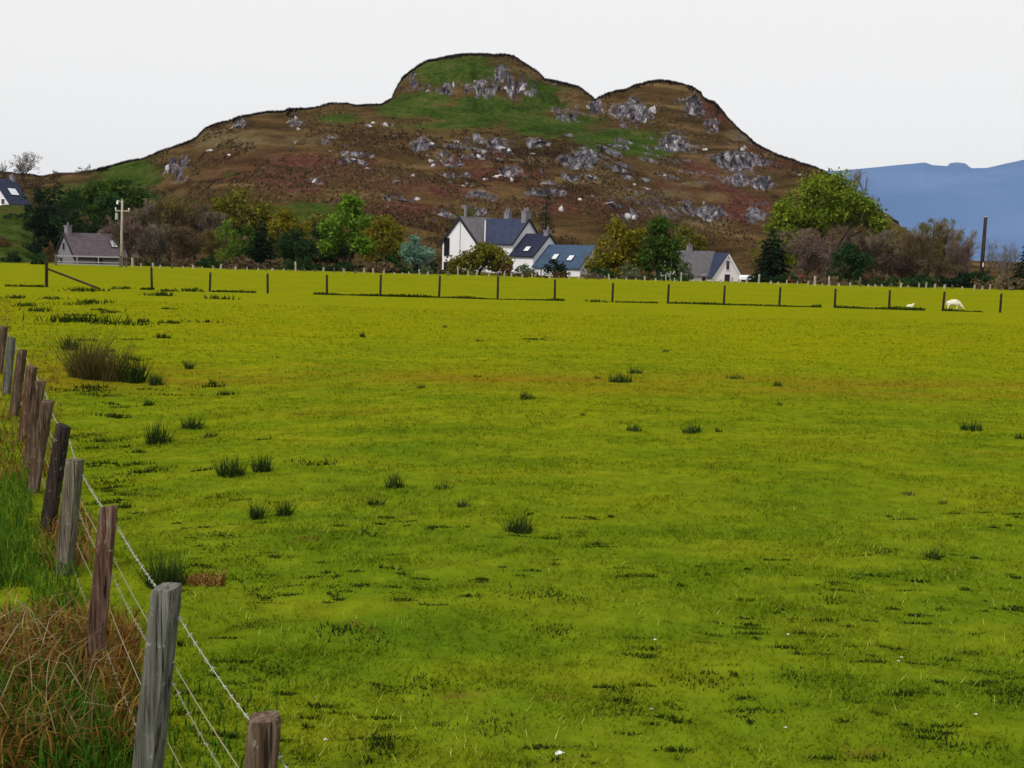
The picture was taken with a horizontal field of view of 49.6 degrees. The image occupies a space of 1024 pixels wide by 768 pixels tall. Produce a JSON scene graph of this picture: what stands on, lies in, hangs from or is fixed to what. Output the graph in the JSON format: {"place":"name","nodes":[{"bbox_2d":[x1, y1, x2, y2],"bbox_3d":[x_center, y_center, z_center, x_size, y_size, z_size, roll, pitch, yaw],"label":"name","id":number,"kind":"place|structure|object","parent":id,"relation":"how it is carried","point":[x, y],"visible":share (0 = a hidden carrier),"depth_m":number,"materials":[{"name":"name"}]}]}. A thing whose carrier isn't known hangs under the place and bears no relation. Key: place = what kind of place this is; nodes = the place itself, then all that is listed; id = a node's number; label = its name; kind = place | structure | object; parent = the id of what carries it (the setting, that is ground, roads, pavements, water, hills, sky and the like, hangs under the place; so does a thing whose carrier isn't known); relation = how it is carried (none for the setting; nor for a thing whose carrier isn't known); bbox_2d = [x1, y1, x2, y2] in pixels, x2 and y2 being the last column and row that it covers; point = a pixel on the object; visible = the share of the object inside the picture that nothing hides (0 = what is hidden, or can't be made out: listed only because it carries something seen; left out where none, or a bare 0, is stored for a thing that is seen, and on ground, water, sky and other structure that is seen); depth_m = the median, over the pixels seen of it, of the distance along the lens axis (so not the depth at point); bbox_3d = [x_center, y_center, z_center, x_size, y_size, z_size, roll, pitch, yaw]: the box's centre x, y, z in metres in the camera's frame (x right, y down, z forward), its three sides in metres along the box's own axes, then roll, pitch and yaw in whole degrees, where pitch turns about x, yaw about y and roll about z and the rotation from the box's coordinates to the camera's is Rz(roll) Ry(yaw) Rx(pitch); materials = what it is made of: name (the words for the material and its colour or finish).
{"place":"outdoors","nodes":[
{"label":"outdoors","id":0,"kind":"place"},
{"bbox_2d":[0,295,227,767],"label":"dead grass","id":1,"kind":"structure","parent":0,"point":[128,636],"depth_m":6.28,"materials":[{"name":"plant"}]},
{"bbox_2d":[0,421,279,767],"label":"long grass","id":2,"kind":"structure","parent":0,"point":[112,759],"depth_m":5.80,"materials":[{"name":"plant"}]},
{"bbox_2d":[0,262,1023,767],"bbox_3d":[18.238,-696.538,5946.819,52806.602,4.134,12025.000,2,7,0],"label":"field","id":3,"kind":"structure","parent":0,"point":[290,288],"depth_m":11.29,"materials":[{"name":"plant"}]},
{"bbox_2d":[42,241,60,261],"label":"bush","id":4,"kind":"object","parent":3,"relation":"on","point":[46,251],"visible":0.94,"depth_m":145.00,"materials":[{"name":"brown plant"}]},
{"bbox_2d":[41,317,132,379],"bbox_3d":[-8.072,-0.687,21.138,1.695,1.252,1.391,-1,7,-20],"label":"rush clump","id":5,"kind":"object","parent":3,"relation":"on","point":[82,368],"visible":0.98,"depth_m":21.05,"materials":[{"name":"plant"}]},
{"bbox_2d":[54,254,121,266],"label":"field gate","id":6,"kind":"structure","parent":3,"relation":"on","point":[98,262],"depth_m":110.41,"materials":[{"name":"grey metal"}]},
{"bbox_2d":[53,222,143,265],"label":"stone cottage","id":7,"kind":"structure","parent":3,"relation":"on","point":[85,244],"depth_m":149.84,"materials":[{"name":"grey stone"}]},
{"bbox_2d":[76,335,142,381],"bbox_3d":[-7.641,-0.508,21.209,1.219,0.942,1.276,2,7,0],"label":"rush clump","id":8,"kind":"object","parent":3,"relation":"on","point":[110,374],"visible":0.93,"depth_m":21.13,"materials":[{"name":"plant"}]},
{"bbox_2d":[115,199,129,266],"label":"utility pole","id":9,"kind":"object","parent":3,"relation":"on","point":[121,233],"visible":0.94,"depth_m":112.95,"materials":[{"name":"grey wood"}]},
{"bbox_2d":[98,215,148,256],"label":"bare tree","id":10,"kind":"object","parent":3,"relation":"on","point":[131,229],"visible":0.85,"depth_m":126.35,"materials":[{"name":"brown plant"}]},
{"bbox_2d":[108,208,150,263],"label":"bare tree","id":11,"kind":"object","parent":3,"relation":"on","point":[142,223],"visible":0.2,"depth_m":138.09,"materials":[{"name":"brown plant"}]},
{"bbox_2d":[112,347,156,383],"bbox_3d":[-7.285,-0.365,21.113,1.051,0.736,0.971,2,7,0],"label":"rush clump","id":12,"kind":"object","parent":3,"relation":"on","point":[134,375],"visible":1,"depth_m":21.13,"materials":[{"name":"plant"}]},
{"bbox_2d":[0,326,288,767],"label":"barbed wire fence","id":13,"kind":"object","parent":3,"relation":"on","point":[263,728],"visible":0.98,"depth_m":6.23,"materials":[{"name":"brown wood"}]},
{"bbox_2d":[130,198,171,262],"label":"bare tree","id":14,"kind":"object","parent":3,"relation":"on","point":[148,209],"visible":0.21,"depth_m":136.83,"materials":[{"name":"brown plant"}]},
{"bbox_2d":[132,224,172,265],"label":"bare tree","id":15,"kind":"object","parent":3,"relation":"on","point":[153,242],"visible":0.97,"depth_m":126.51,"materials":[{"name":"brown plant"}]},
{"bbox_2d":[147,370,170,385],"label":"rush clump","id":16,"kind":"object","parent":3,"relation":"on","point":[157,380],"visible":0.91,"depth_m":20.96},
{"bbox_2d":[141,415,178,444],"bbox_3d":[-4.786,0.617,15.006,0.567,0.439,0.595,-3,8,-32],"label":"rush clump","id":17,"kind":"object","parent":3,"relation":"on","point":[153,438],"visible":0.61,"depth_m":14.92,"materials":[{"name":"plant"}]},
{"bbox_2d":[131,195,195,261],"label":"bare tree","id":18,"kind":"object","parent":3,"relation":"on","point":[171,203],"visible":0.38,"depth_m":137.03,"materials":[{"name":"brown plant"}]},
{"bbox_2d":[131,542,198,588],"bbox_3d":[-2.508,1.300,7.904,0.510,0.349,0.540,2,7,0],"label":"rush clump","id":19,"kind":"object","parent":3,"relation":"on","point":[162,575],"visible":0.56,"depth_m":7.93,"materials":[{"name":"plant"}]},
{"bbox_2d":[162,226,205,262],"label":"bare tree","id":20,"kind":"object","parent":3,"relation":"on","point":[186,240],"visible":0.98,"depth_m":126.31,"materials":[{"name":"brown plant"}]},
{"bbox_2d":[159,194,214,265],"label":"bare tree","id":21,"kind":"object","parent":3,"relation":"on","point":[178,218],"visible":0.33,"depth_m":137.62,"materials":[{"name":"brown plant"}]},
{"bbox_2d":[161,204,216,265],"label":"bare tree","id":22,"kind":"object","parent":3,"relation":"on","point":[190,220],"visible":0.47,"depth_m":137.67,"materials":[{"name":"brown plant"}]},
{"bbox_2d":[179,412,205,429],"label":"rush clump","id":23,"kind":"object","parent":3,"relation":"on","point":[191,425],"visible":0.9,"depth_m":16.12,"materials":[{"name":"plant"}]},
{"bbox_2d":[194,256,226,268],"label":"bush","id":24,"kind":"object","parent":3,"relation":"on","point":[210,262],"visible":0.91,"depth_m":118.06,"materials":[{"name":"green plant"}]},
{"bbox_2d":[193,212,232,255],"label":"bare tree","id":25,"kind":"object","parent":3,"relation":"on","point":[217,218],"visible":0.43,"depth_m":137.87,"materials":[{"name":"brown plant"}]},
{"bbox_2d":[198,229,240,259],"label":"bare tree","id":26,"kind":"object","parent":3,"relation":"on","point":[212,244],"visible":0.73,"depth_m":126.62,"materials":[{"name":"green plant"}]},
{"bbox_2d":[213,220,241,263],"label":"broadleaf tree","id":27,"kind":"object","parent":3,"relation":"on","point":[229,252],"visible":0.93,"depth_m":120.96,"materials":[{"name":"green plant"}]},
{"bbox_2d":[209,449,248,477],"bbox_3d":[-3.125,0.854,12.222,0.469,0.361,0.460,2,7,0],"label":"rush clump","id":28,"kind":"object","parent":3,"relation":"on","point":[228,472],"visible":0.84,"depth_m":12.20,"materials":[{"name":"plant"}]},
{"bbox_2d":[223,255,256,269],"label":"bush","id":29,"kind":"object","parent":3,"relation":"on","point":[242,260],"visible":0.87,"depth_m":117.22,"materials":[{"name":"plant"}]},
{"bbox_2d":[233,225,264,258],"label":"broadleaf tree","id":30,"kind":"object","parent":3,"relation":"on","point":[248,231],"visible":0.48,"depth_m":134.60,"materials":[{"name":"green plant"}]},
{"bbox_2d":[243,495,272,519],"bbox_3d":[-2.324,1.121,10.102,0.249,0.257,0.316,7,8,37],"label":"rush clump","id":31,"kind":"object","parent":3,"relation":"on","point":[257,512],"visible":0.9,"depth_m":10.11,"materials":[{"name":"plant"}]},
{"bbox_2d":[250,451,275,472],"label":"rush clump","id":32,"kind":"object","parent":3,"relation":"on","point":[261,466],"visible":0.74,"depth_m":12.40,"materials":[{"name":"plant"}]},
{"bbox_2d":[246,219,280,267],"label":"conifer tree","id":33,"kind":"object","parent":3,"relation":"on","point":[262,248],"visible":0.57,"depth_m":124.62,"materials":[{"name":"green plant"}]},
{"bbox_2d":[272,493,301,516],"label":"rush clump","id":34,"kind":"object","parent":3,"relation":"on","point":[286,512],"visible":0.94,"depth_m":10.22,"materials":[{"name":"plant"}]},
{"bbox_2d":[265,206,311,253],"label":"broadleaf tree","id":35,"kind":"object","parent":3,"relation":"on","point":[286,222],"visible":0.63,"depth_m":147.91,"materials":[{"name":"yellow plant"}]},
{"bbox_2d":[274,227,312,264],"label":"broadleaf tree","id":36,"kind":"object","parent":3,"relation":"on","point":[286,246],"visible":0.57,"depth_m":130.57,"materials":[{"name":"green plant"}]},
{"bbox_2d":[276,256,318,270],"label":"bush","id":37,"kind":"object","parent":3,"relation":"on","point":[305,264],"visible":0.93,"depth_m":118.27,"materials":[{"name":"green plant"}]},
{"bbox_2d":[291,224,334,264],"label":"broadleaf tree","id":38,"kind":"object","parent":3,"relation":"on","point":[303,249],"visible":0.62,"depth_m":128.69,"materials":[{"name":"green plant"}]},
{"bbox_2d":[303,211,344,264],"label":"broadleaf tree","id":39,"kind":"object","parent":3,"relation":"on","point":[316,219],"visible":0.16,"depth_m":156.14,"materials":[{"name":"green plant"}]},
{"bbox_2d":[323,233,354,265],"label":"broadleaf tree","id":40,"kind":"object","parent":3,"relation":"on","point":[342,253],"visible":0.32,"depth_m":132.88,"materials":[{"name":"green plant"}]},
{"bbox_2d":[316,190,378,270],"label":"broadleaf tree","id":41,"kind":"object","parent":3,"relation":"on","point":[352,216],"visible":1,"depth_m":120.16,"materials":[{"name":"green plant"}]},
{"bbox_2d":[365,260,399,272],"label":"bush","id":42,"kind":"object","parent":3,"relation":"on","point":[379,267],"visible":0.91,"depth_m":117.95,"materials":[{"name":"plant"}]},
{"bbox_2d":[359,214,407,264],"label":"broadleaf tree","id":43,"kind":"object","parent":3,"relation":"on","point":[381,224],"visible":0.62,"depth_m":138.18,"materials":[{"name":"yellow plant"}]},
{"bbox_2d":[373,235,410,265],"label":"broadleaf tree","id":44,"kind":"object","parent":3,"relation":"on","point":[392,246],"visible":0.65,"depth_m":130.49,"materials":[{"name":"green plant"}]},
{"bbox_2d":[382,467,408,488],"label":"rush clump","id":45,"kind":"object","parent":3,"relation":"on","point":[396,483],"visible":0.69,"depth_m":11.44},
{"bbox_2d":[397,233,435,266],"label":"broadleaf tree","id":46,"kind":"object","parent":3,"relation":"on","point":[414,252],"visible":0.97,"depth_m":122.88,"materials":[{"name":"blue plant"}]},
{"bbox_2d":[411,261,445,273],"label":"bush","id":47,"kind":"object","parent":3,"relation":"on","point":[435,265],"visible":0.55,"depth_m":120.07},
{"bbox_2d":[445,241,515,274],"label":"broadleaf tree","id":48,"kind":"object","parent":3,"relation":"on","point":[481,254],"visible":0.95,"depth_m":119.48,"materials":[{"name":"green plant"}]},
{"bbox_2d":[495,510,544,533],"bbox_3d":[0.062,1.163,9.597,0.376,0.272,0.348,-3,8,-35],"label":"rush clump","id":49,"kind":"object","parent":3,"relation":"on","point":[525,527],"visible":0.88,"depth_m":9.56,"materials":[{"name":"plant"}]},
{"bbox_2d":[439,205,606,277],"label":"white house","id":50,"kind":"structure","parent":3,"relation":"on","point":[522,240],"depth_m":138.07,"materials":[{"name":"paint"}]},
{"bbox_2d":[45,261,1023,312],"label":"post and wire fence","id":51,"kind":"object","parent":3,"relation":"on","point":[439,286],"visible":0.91,"depth_m":57.76,"materials":[{"name":"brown wood"}]},
{"bbox_2d":[541,258,568,276],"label":"garden shrub","id":52,"kind":"object","parent":3,"relation":"on","point":[557,268],"visible":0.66,"depth_m":121.15,"materials":[{"name":"green plant"}]},
{"bbox_2d":[125,258,1010,289],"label":"boundary fence","id":53,"kind":"object","parent":3,"relation":"on","point":[323,270],"visible":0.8,"depth_m":111.38,"materials":[{"name":"grey wood"}]},
{"bbox_2d":[582,214,650,274],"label":"broadleaf tree","id":54,"kind":"object","parent":3,"relation":"on","point":[617,258],"visible":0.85,"depth_m":126.29,"materials":[{"name":"yellow plant"}]},
{"bbox_2d":[619,261,640,278],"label":"bush","id":55,"kind":"object","parent":3,"relation":"on","point":[633,270],"visible":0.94,"depth_m":117.25,"materials":[{"name":"green plant"}]},
{"bbox_2d":[633,214,687,279],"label":"broadleaf tree","id":56,"kind":"object","parent":3,"relation":"on","point":[661,248],"visible":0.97,"depth_m":124.31,"materials":[{"name":"green plant"}]},
{"bbox_2d":[641,271,691,280],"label":"hedge","id":57,"kind":"object","parent":3,"relation":"on","point":[663,274],"visible":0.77,"depth_m":115.52,"materials":[{"name":"green plant"}]},
{"bbox_2d":[660,242,741,280],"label":"white cottage","id":58,"kind":"structure","parent":3,"relation":"on","point":[707,265],"depth_m":186.93,"materials":[{"name":"paint"}]},
{"bbox_2d":[752,228,792,282],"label":"conifer tree","id":59,"kind":"object","parent":3,"relation":"on","point":[775,266],"visible":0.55,"depth_m":130.38,"materials":[{"name":"green plant"}]},
{"bbox_2d":[778,228,837,282],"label":"bare tree","id":60,"kind":"object","parent":3,"relation":"on","point":[807,250],"visible":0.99,"depth_m":122.24,"materials":[{"name":"brown plant"}]},
{"bbox_2d":[807,275,848,285],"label":"hedge","id":61,"kind":"object","parent":3,"relation":"on","point":[835,280],"visible":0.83,"depth_m":115.33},
{"bbox_2d":[762,167,899,282],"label":"broadleaf tree","id":62,"kind":"object","parent":3,"relation":"on","point":[809,213],"visible":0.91,"depth_m":137.26,"materials":[{"name":"green plant"}]},
{"bbox_2d":[822,241,875,284],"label":"broadleaf tree","id":63,"kind":"object","parent":3,"relation":"on","point":[845,256],"visible":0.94,"depth_m":117.75,"materials":[{"name":"green plant"}]},
{"bbox_2d":[835,169,869,275],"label":"bare tree","id":64,"kind":"object","parent":3,"relation":"on","point":[855,180],"visible":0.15,"depth_m":162.57,"materials":[{"name":"brown plant"}]},
{"bbox_2d":[840,234,888,277],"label":"bare tree","id":65,"kind":"object","parent":3,"relation":"on","point":[877,251],"visible":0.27,"depth_m":126.05,"materials":[{"name":"brown plant"}]},
{"bbox_2d":[860,272,892,285],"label":"bush","id":66,"kind":"object","parent":3,"relation":"on","point":[880,277],"visible":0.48,"depth_m":119.99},
{"bbox_2d":[856,229,901,284],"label":"bare tree","id":67,"kind":"object","parent":3,"relation":"on","point":[872,239],"visible":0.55,"depth_m":133.78,"materials":[{"name":"brown plant"}]},
{"bbox_2d":[872,226,920,282],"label":"bare tree","id":68,"kind":"object","parent":3,"relation":"on","point":[894,236],"visible":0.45,"depth_m":134.08,"materials":[{"name":"brown plant"}]},
{"bbox_2d":[865,275,931,287],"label":"hedge","id":69,"kind":"object","parent":3,"relation":"on","point":[911,282],"visible":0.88,"depth_m":114.23,"materials":[{"name":"green plant"}]},
{"bbox_2d":[879,251,923,282],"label":"bare tree","id":70,"kind":"object","parent":3,"relation":"on","point":[901,269],"visible":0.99,"depth_m":120.65,"materials":[{"name":"brown plant"}]},
{"bbox_2d":[890,232,939,276],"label":"bare tree","id":71,"kind":"object","parent":3,"relation":"on","point":[915,252],"visible":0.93,"depth_m":120.40,"materials":[{"name":"brown plant"}]},
{"bbox_2d":[906,273,937,286],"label":"bush","id":72,"kind":"object","parent":3,"relation":"on","point":[919,277],"visible":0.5,"depth_m":116.93,"materials":[{"name":"green plant"}]},
{"bbox_2d":[912,222,952,277],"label":"bare tree","id":73,"kind":"object","parent":3,"relation":"on","point":[925,230],"visible":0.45,"depth_m":133.78,"materials":[{"name":"brown plant"}]},
{"bbox_2d":[923,249,964,286],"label":"bare tree","id":74,"kind":"object","parent":3,"relation":"on","point":[940,267],"visible":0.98,"depth_m":120.92,"materials":[{"name":"brown plant"}]},
{"bbox_2d":[926,218,964,284],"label":"bare tree","id":75,"kind":"object","parent":3,"relation":"on","point":[941,243],"visible":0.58,"depth_m":133.95,"materials":[{"name":"brown plant"}]},
{"bbox_2d":[936,271,974,287],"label":"bush","id":76,"kind":"object","parent":3,"relation":"on","point":[962,279],"visible":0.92,"depth_m":118.22,"materials":[{"name":"plant"}]},
{"bbox_2d":[939,228,977,279],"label":"bare tree","id":77,"kind":"object","parent":3,"relation":"on","point":[971,240],"visible":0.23,"depth_m":134.52,"materials":[{"name":"brown plant"}]},
{"bbox_2d":[944,235,980,284],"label":"bare tree","id":78,"kind":"object","parent":3,"relation":"on","point":[966,252],"visible":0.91,"depth_m":120.91,"materials":[{"name":"brown plant"}]},
{"bbox_2d":[959,270,996,288],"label":"bush","id":79,"kind":"object","parent":3,"relation":"on","point":[985,277],"visible":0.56,"depth_m":118.89,"materials":[{"name":"green plant"}]},
{"bbox_2d":[979,216,986,287],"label":"utility pole","id":80,"kind":"object","parent":3,"relation":"on","point":[982,258],"visible":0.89,"depth_m":118.81,"materials":[{"name":"brown wood"}]},
{"bbox_2d":[978,240,1009,280],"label":"bare tree","id":81,"kind":"object","parent":3,"relation":"on","point":[1000,265],"visible":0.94,"depth_m":125.00,"materials":[{"name":"brown plant"}]},
{"bbox_2d":[970,275,1023,289],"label":"hedge","id":82,"kind":"object","parent":3,"relation":"on","point":[1004,283],"visible":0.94,"depth_m":115.10,"materials":[{"name":"plant"}]},
{"bbox_2d":[997,242,1019,284],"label":"bare tree","id":83,"kind":"object","parent":3,"relation":"on","point":[1014,259],"visible":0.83,"depth_m":126.99,"materials":[{"name":"brown plant"}]},
{"bbox_2d":[1009,246,1023,289],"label":"conifer tree","id":84,"kind":"object","parent":3,"relation":"on","point":[1020,275],"visible":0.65,"depth_m":116.17,"materials":[{"name":"green plant"}]},
{"bbox_2d":[0,55,1023,279],"bbox_3d":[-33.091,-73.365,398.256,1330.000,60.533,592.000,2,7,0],"label":"hill","id":85,"kind":"structure","parent":0,"point":[731,188],"depth_m":255.71,"materials":[{"name":"plant"}]},
{"bbox_2d":[0,173,29,204],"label":"hillside house","id":86,"kind":"structure","parent":85,"relation":"on","point":[11,192],"depth_m":220.86,"materials":[{"name":"blue stone"}]},
{"bbox_2d":[8,152,42,188],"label":"bare tree","id":87,"kind":"object","parent":85,"relation":"on","point":[21,165],"visible":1,"depth_m":257.26,"materials":[{"name":"grey plant"}]},
{"bbox_2d":[22,241,44,253],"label":"bush","id":88,"kind":"object","parent":85,"relation":"on","point":[34,246],"visible":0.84,"depth_m":148.80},
{"bbox_2d":[18,185,56,242],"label":"broadleaf tree","id":89,"kind":"object","parent":85,"relation":"on","point":[38,222],"visible":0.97,"depth_m":171.69,"materials":[{"name":"green plant"}]},
{"bbox_2d":[32,176,69,251],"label":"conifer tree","id":90,"kind":"object","parent":85,"relation":"on","point":[55,191],"visible":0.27,"depth_m":175.46,"materials":[{"name":"green plant"}]},
{"bbox_2d":[47,185,91,240],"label":"broadleaf tree","id":91,"kind":"object","parent":85,"relation":"on","point":[72,218],"visible":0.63,"depth_m":169.71,"materials":[{"name":"green plant"}]},
{"bbox_2d":[67,178,120,221],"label":"broadleaf tree","id":92,"kind":"object","parent":85,"relation":"on","point":[89,194],"visible":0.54,"depth_m":201.38,"materials":[{"name":"green plant"}]},
{"bbox_2d":[79,191,128,233],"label":"broadleaf tree","id":93,"kind":"object","parent":85,"relation":"on","point":[109,204],"visible":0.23,"depth_m":176.83,"materials":[{"name":"green plant"}]},
{"bbox_2d":[99,175,157,216],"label":"broadleaf tree","id":94,"kind":"object","parent":85,"relation":"on","point":[135,196],"visible":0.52,"depth_m":209.84,"materials":[{"name":"green plant"}]},
{"bbox_2d":[210,183,277,257],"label":"broadleaf tree","id":95,"kind":"object","parent":85,"relation":"on","point":[260,213],"visible":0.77,"depth_m":165.30,"materials":[{"name":"green plant"}]},
{"bbox_2d":[0,54,886,275],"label":"bracken","id":96,"kind":"object","parent":85,"relation":"on","point":[165,192],"visible":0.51,"depth_m":230.39,"materials":[{"name":"plant"}]},
{"bbox_2d":[1,52,898,223],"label":"heather","id":97,"kind":"object","parent":85,"relation":"on","point":[437,59],"visible":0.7,"depth_m":307.72,"materials":[{"name":"plant"}]},
{"bbox_2d":[536,188,556,233],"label":"conifer tree","id":98,"kind":"object","parent":85,"relation":"on","point":[545,215],"visible":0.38,"depth_m":175.91,"materials":[{"name":"green plant"}]},
{"bbox_2d":[672,223,709,250],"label":"broadleaf tree","id":99,"kind":"object","parent":85,"relation":"on","point":[699,245],"visible":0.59,"depth_m":219.03,"materials":[{"name":"green plant"}]},
{"bbox_2d":[0,0,1023,175],"label":"sky","id":100,"kind":"structure","parent":0,"point":[833,84],"materials":[{"name":"white"}]},
{"bbox_2d":[128,469,1023,767],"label":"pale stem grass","id":101,"kind":"structure","parent":0,"point":[568,683],"depth_m":6.80,"materials":[{"name":"plant"}]},
{"bbox_2d":[827,160,1023,261],"bbox_3d":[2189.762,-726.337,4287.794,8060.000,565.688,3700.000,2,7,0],"label":"mountain","id":102,"kind":"structure","parent":0,"point":[966,197],"depth_m":3487.63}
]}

